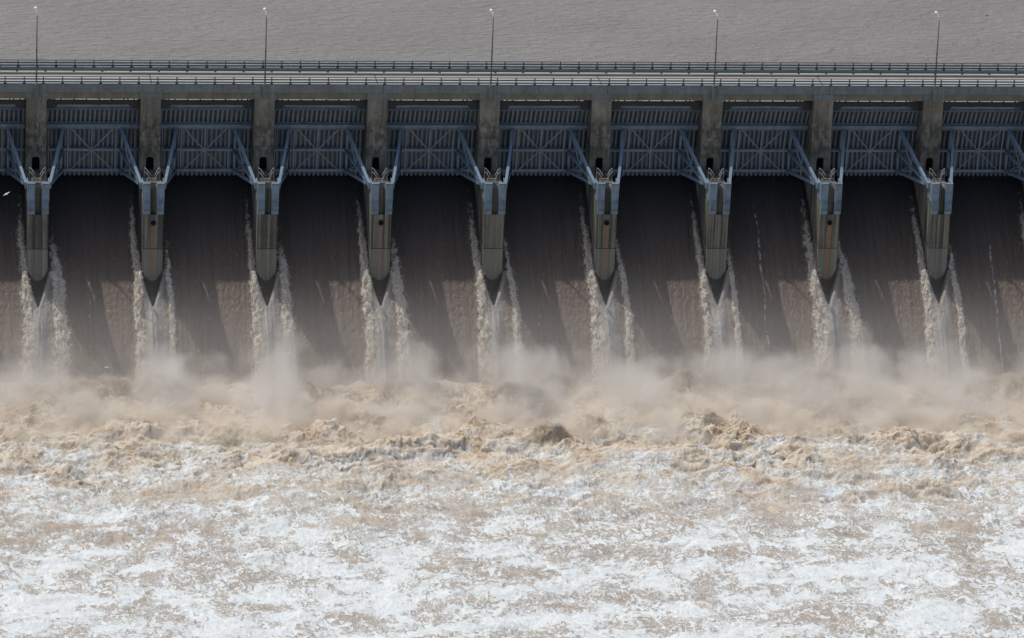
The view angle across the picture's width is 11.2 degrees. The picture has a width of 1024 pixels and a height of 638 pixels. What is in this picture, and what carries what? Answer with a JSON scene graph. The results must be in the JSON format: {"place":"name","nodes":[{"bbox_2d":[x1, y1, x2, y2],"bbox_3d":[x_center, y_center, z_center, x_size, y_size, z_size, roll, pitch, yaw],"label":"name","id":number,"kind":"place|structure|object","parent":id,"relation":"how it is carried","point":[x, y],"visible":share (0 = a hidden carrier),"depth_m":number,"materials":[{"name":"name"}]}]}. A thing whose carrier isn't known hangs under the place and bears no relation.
{"place":"outdoors","nodes":[
{"label":"outdoors","id":0,"kind":"place"},
{"bbox_2d":[273,107,370,188],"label":"spillway gate","id":1,"kind":"structure","parent":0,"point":[317,140],"depth_m":683.73,"materials":[{"name":"metal"}]},
{"bbox_2d":[385,107,483,188],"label":"spillway gate","id":2,"kind":"structure","parent":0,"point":[430,141],"depth_m":685.69,"materials":[{"name":"metal"}]},
{"bbox_2d":[0,372,1023,637],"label":"river water","id":3,"kind":"structure","parent":0,"point":[644,510],"depth_m":630.91,"materials":[{"name":"liquid"}]},
{"bbox_2d":[0,365,1023,465],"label":"flung spray","id":4,"kind":"object","parent":3,"relation":"on","point":[826,382],"visible":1,"depth_m":666.87,"materials":[{"name":"liquid"}]},
{"bbox_2d":[0,174,1023,389],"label":"spillway water","id":5,"kind":"structure","parent":0,"point":[208,221],"depth_m":679.79,"materials":[{"name":"grey liquid"}]},
{"bbox_2d":[16,221,1023,385],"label":"flung droplets","id":6,"kind":"object","parent":5,"relation":"on","point":[847,273],"visible":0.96,"depth_m":676.33,"materials":[{"name":"liquid"}]},
{"bbox_2d":[497,108,595,188],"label":"spillway gate","id":7,"kind":"structure","parent":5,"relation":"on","point":[541,141],"depth_m":687.71,"materials":[{"name":"metal"}]},
{"bbox_2d":[609,108,707,188],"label":"spillway gate","id":8,"kind":"structure","parent":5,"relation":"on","point":[652,141],"depth_m":689.69,"materials":[{"name":"metal"}]},
{"bbox_2d":[719,108,819,188],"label":"spillway gate","id":9,"kind":"structure","parent":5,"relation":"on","point":[762,141],"depth_m":691.64,"materials":[{"name":"metal"}]},
{"bbox_2d":[829,108,929,188],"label":"spillway gate","id":10,"kind":"structure","parent":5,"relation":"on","point":[869,142],"depth_m":693.51,"materials":[{"name":"metal"}]},
{"bbox_2d":[939,109,1023,182],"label":"spillway gate","id":11,"kind":"structure","parent":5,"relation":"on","point":[982,142],"depth_m":695.62,"materials":[{"name":"metal"}]},
{"bbox_2d":[0,0,1023,110],"bbox_3d":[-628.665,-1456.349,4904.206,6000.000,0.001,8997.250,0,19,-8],"label":"reservoir water","id":12,"kind":"structure","parent":0,"point":[860,32],"depth_m":722.12,"materials":[{"name":"grey liquid"}]},
{"bbox_2d":[24,92,49,296],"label":"pier","id":13,"kind":"structure","parent":12,"relation":"in","point":[37,199],"depth_m":671.94,"materials":[{"name":"concrete"}]},
{"bbox_2d":[0,106,26,188],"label":"spillway gate","id":14,"kind":"structure","parent":13,"relation":"attached to","point":[12,123],"depth_m":677.25,"materials":[{"name":"metal"}]},
{"bbox_2d":[137,92,164,296],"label":"pier","id":15,"kind":"structure","parent":12,"relation":"in","point":[151,197],"depth_m":674.07,"materials":[{"name":"concrete"}]},
{"bbox_2d":[46,106,141,188],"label":"spillway gate","id":16,"kind":"structure","parent":15,"relation":"attached to","point":[92,140],"depth_m":679.77,"materials":[{"name":"metal"}]},
{"bbox_2d":[160,107,256,188],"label":"spillway gate","id":17,"kind":"structure","parent":15,"relation":"attached to","point":[205,140],"depth_m":681.78,"materials":[{"name":"metal"}]},
{"bbox_2d":[0,66,1023,100],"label":"road bridge","id":18,"kind":"structure","parent":15,"relation":"on","point":[59,90],"depth_m":683.54,"materials":[{"name":"concrete"}]},
{"bbox_2d":[0,99,25,107],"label":"hoist beam","id":19,"kind":"structure","parent":18,"relation":"hanging from","point":[19,103],"depth_m":674.26,"materials":[{"name":"metal"}]},
{"bbox_2d":[34,6,38,97],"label":"lamp post","id":20,"kind":"object","parent":18,"relation":"on","point":[36,90],"visible":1,"depth_m":672.01,"materials":[{"name":"metal"}]},
{"bbox_2d":[47,99,139,108],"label":"hoist beam","id":21,"kind":"structure","parent":18,"relation":"hanging from","point":[132,104],"depth_m":675.54,"materials":[{"name":"metal"}]},
{"bbox_2d":[161,99,253,108],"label":"hoist beam","id":22,"kind":"structure","parent":18,"relation":"hanging from","point":[246,104],"depth_m":677.50,"materials":[{"name":"metal"}]},
{"bbox_2d":[262,8,266,98],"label":"lamp post","id":23,"kind":"object","parent":18,"relation":"on","point":[264,91],"visible":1,"depth_m":675.75,"materials":[{"name":"metal"}]},
{"bbox_2d":[274,99,366,108],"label":"hoist beam","id":24,"kind":"structure","parent":18,"relation":"hanging from","point":[358,104],"depth_m":679.47,"materials":[{"name":"metal"}]},
{"bbox_2d":[387,100,478,108],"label":"hoist beam","id":25,"kind":"structure","parent":18,"relation":"hanging from","point":[394,104],"depth_m":681.43,"materials":[{"name":"paint"}]},
{"bbox_2d":[488,9,493,99],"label":"lamp post","id":26,"kind":"object","parent":18,"relation":"on","point":[490,91],"visible":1,"depth_m":679.70,"materials":[{"name":"metal"}]},
{"bbox_2d":[0,76,1023,86],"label":"bridge railing","id":27,"kind":"object","parent":18,"relation":"on","point":[514,83],"visible":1,"depth_m":680.42,"materials":[{"name":"metal"}]},
{"bbox_2d":[0,59,1023,70],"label":"bridge railing","id":28,"kind":"object","parent":18,"relation":"on","point":[524,67],"visible":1,"depth_m":687.93,"materials":[{"name":"metal"}]},
{"bbox_2d":[500,100,590,109],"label":"hoist beam","id":29,"kind":"structure","parent":18,"relation":"hanging from","point":[583,105],"depth_m":683.37,"materials":[{"name":"paint"}]},
{"bbox_2d":[611,100,701,109],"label":"hoist beam","id":30,"kind":"structure","parent":18,"relation":"hanging from","point":[693,105],"depth_m":685.34,"materials":[{"name":"paint"}]},
{"bbox_2d":[711,10,717,99],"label":"lamp post","id":31,"kind":"object","parent":18,"relation":"on","point":[713,93],"visible":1,"depth_m":683.40,"materials":[{"name":"metal"}]},
{"bbox_2d":[723,101,811,109],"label":"hoist beam","id":32,"kind":"structure","parent":18,"relation":"hanging from","point":[804,105],"depth_m":687.34,"materials":[{"name":"paint"}]},
{"bbox_2d":[833,101,921,109],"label":"hoist beam","id":33,"kind":"structure","parent":18,"relation":"hanging from","point":[915,105],"depth_m":689.24,"materials":[{"name":"paint"}]},
{"bbox_2d":[932,11,939,100],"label":"lamp post","id":34,"kind":"object","parent":18,"relation":"on","point":[934,93],"visible":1,"depth_m":687.56,"materials":[{"name":"metal"}]},
{"bbox_2d":[943,101,1023,110],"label":"hoist beam","id":35,"kind":"structure","parent":18,"relation":"hanging from","point":[948,105],"depth_m":691.09,"materials":[{"name":"paint"}]},
{"bbox_2d":[250,93,278,295],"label":"pier","id":36,"kind":"structure","parent":12,"relation":"in","point":[265,198],"depth_m":676.00,"materials":[{"name":"concrete"}]},
{"bbox_2d":[361,93,392,295],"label":"pier","id":37,"kind":"structure","parent":12,"relation":"in","point":[378,196],"depth_m":678.01,"materials":[{"name":"concrete"}]},
{"bbox_2d":[473,67,506,295],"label":"pier","id":38,"kind":"structure","parent":12,"relation":"in","point":[491,200],"depth_m":680.00,"materials":[{"name":"concrete"}]},
{"bbox_2d":[583,94,618,294],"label":"pier","id":39,"kind":"structure","parent":12,"relation":"in","point":[603,198],"depth_m":681.99,"materials":[{"name":"concrete"}]},
{"bbox_2d":[693,94,730,295],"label":"pier","id":40,"kind":"structure","parent":12,"relation":"in","point":[714,202],"depth_m":683.99,"materials":[{"name":"concrete"}]},
{"bbox_2d":[802,94,842,294],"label":"pier","id":41,"kind":"structure","parent":12,"relation":"in","point":[824,200],"depth_m":685.99,"materials":[{"name":"concrete"}]},
{"bbox_2d":[911,95,952,294],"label":"pier","id":42,"kind":"structure","parent":12,"relation":"in","point":[934,201],"depth_m":687.95,"materials":[{"name":"concrete"}]},
{"bbox_2d":[1019,101,1023,188],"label":"pier","id":43,"kind":"structure","parent":12,"relation":"in","point":[1022,162],"depth_m":696.91,"materials":[{"name":"concrete"}]}
]}

